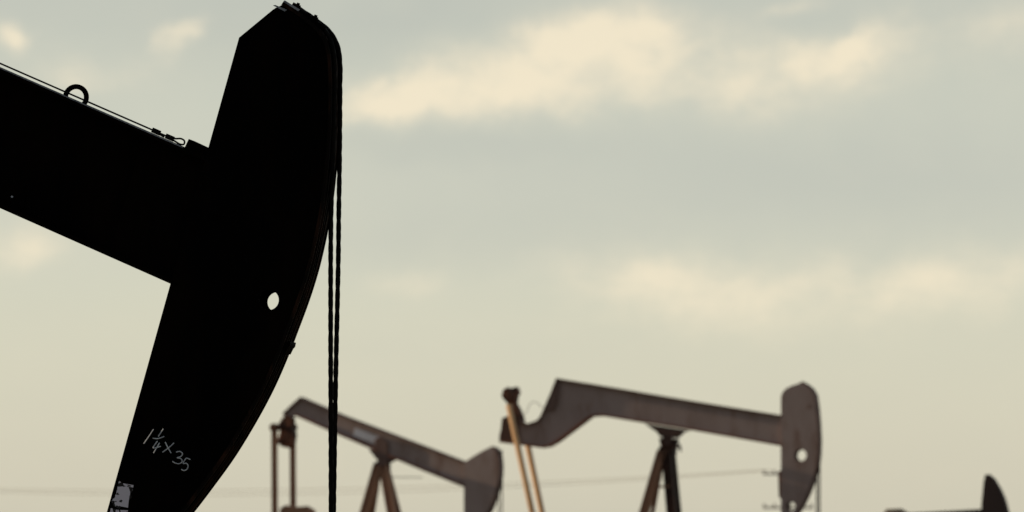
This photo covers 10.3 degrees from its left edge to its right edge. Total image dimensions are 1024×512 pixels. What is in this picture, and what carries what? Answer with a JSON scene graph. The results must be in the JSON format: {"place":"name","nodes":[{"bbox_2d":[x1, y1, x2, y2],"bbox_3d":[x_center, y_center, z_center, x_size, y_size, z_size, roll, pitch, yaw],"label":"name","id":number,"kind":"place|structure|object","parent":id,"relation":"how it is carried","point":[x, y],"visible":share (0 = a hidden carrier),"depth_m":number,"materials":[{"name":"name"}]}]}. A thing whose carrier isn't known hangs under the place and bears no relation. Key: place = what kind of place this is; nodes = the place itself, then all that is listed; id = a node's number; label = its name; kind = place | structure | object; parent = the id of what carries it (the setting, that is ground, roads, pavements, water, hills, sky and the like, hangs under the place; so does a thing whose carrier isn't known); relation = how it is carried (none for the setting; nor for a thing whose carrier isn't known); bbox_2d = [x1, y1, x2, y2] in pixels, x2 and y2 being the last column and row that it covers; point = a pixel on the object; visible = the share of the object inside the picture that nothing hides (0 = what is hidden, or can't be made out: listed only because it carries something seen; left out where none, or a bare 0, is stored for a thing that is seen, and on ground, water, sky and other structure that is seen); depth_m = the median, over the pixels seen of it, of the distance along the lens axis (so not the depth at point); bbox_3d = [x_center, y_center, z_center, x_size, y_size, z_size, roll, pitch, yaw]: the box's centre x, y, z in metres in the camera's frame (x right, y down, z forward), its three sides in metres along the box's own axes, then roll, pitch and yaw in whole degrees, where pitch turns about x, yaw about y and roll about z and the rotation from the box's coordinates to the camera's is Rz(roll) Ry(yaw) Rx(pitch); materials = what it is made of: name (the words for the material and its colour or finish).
{"place":"outdoors","nodes":[
{"label":"outdoors","id":0,"kind":"place"},
{"bbox_2d":[0,0,1023,511],"label":"sky","id":1,"kind":"structure","parent":0,"point":[729,203],"materials":[{"name":"grey"}]},
{"bbox_3d":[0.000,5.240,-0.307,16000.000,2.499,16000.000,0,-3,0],"label":"ground","id":2,"kind":"structure","parent":0,"visible":0},
{"bbox_2d":[0,0,342,511],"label":"pump jack","id":3,"kind":"object","parent":2,"relation":"on","point":[227,231],"visible":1,"depth_m":40.03,"materials":[{"name":"black paint"}]},
{"bbox_2d":[269,397,503,511],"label":"pump jack","id":4,"kind":"object","parent":2,"relation":"on","point":[478,477],"visible":1,"depth_m":164.81,"materials":[{"name":"brown paint"}]},
{"bbox_2d":[499,378,821,511],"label":"pump jack","id":5,"kind":"object","parent":2,"relation":"on","point":[793,429],"visible":1,"depth_m":149.93,"materials":[{"name":"brown paint"}]},
{"bbox_2d":[763,470,812,509],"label":"utility pole","id":6,"kind":"object","parent":2,"relation":"on","point":[774,505],"visible":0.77,"depth_m":284.51,"materials":[{"name":"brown wood"}]},
{"bbox_2d":[9,470,762,490],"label":"power line","id":7,"kind":"object","parent":6,"relation":"attached to","point":[395,487],"visible":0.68,"depth_m":303.65,"materials":[{"name":"metal"}]},
{"bbox_2d":[10,470,772,494],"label":"power line","id":8,"kind":"object","parent":6,"relation":"attached to","point":[425,490],"visible":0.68,"depth_m":302.91,"materials":[{"name":"metal"}]},
{"bbox_2d":[884,474,1009,511],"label":"pump jack","id":9,"kind":"object","parent":2,"relation":"on","point":[993,498],"visible":1,"depth_m":149.45,"materials":[{"name":"paint"}]}
]}

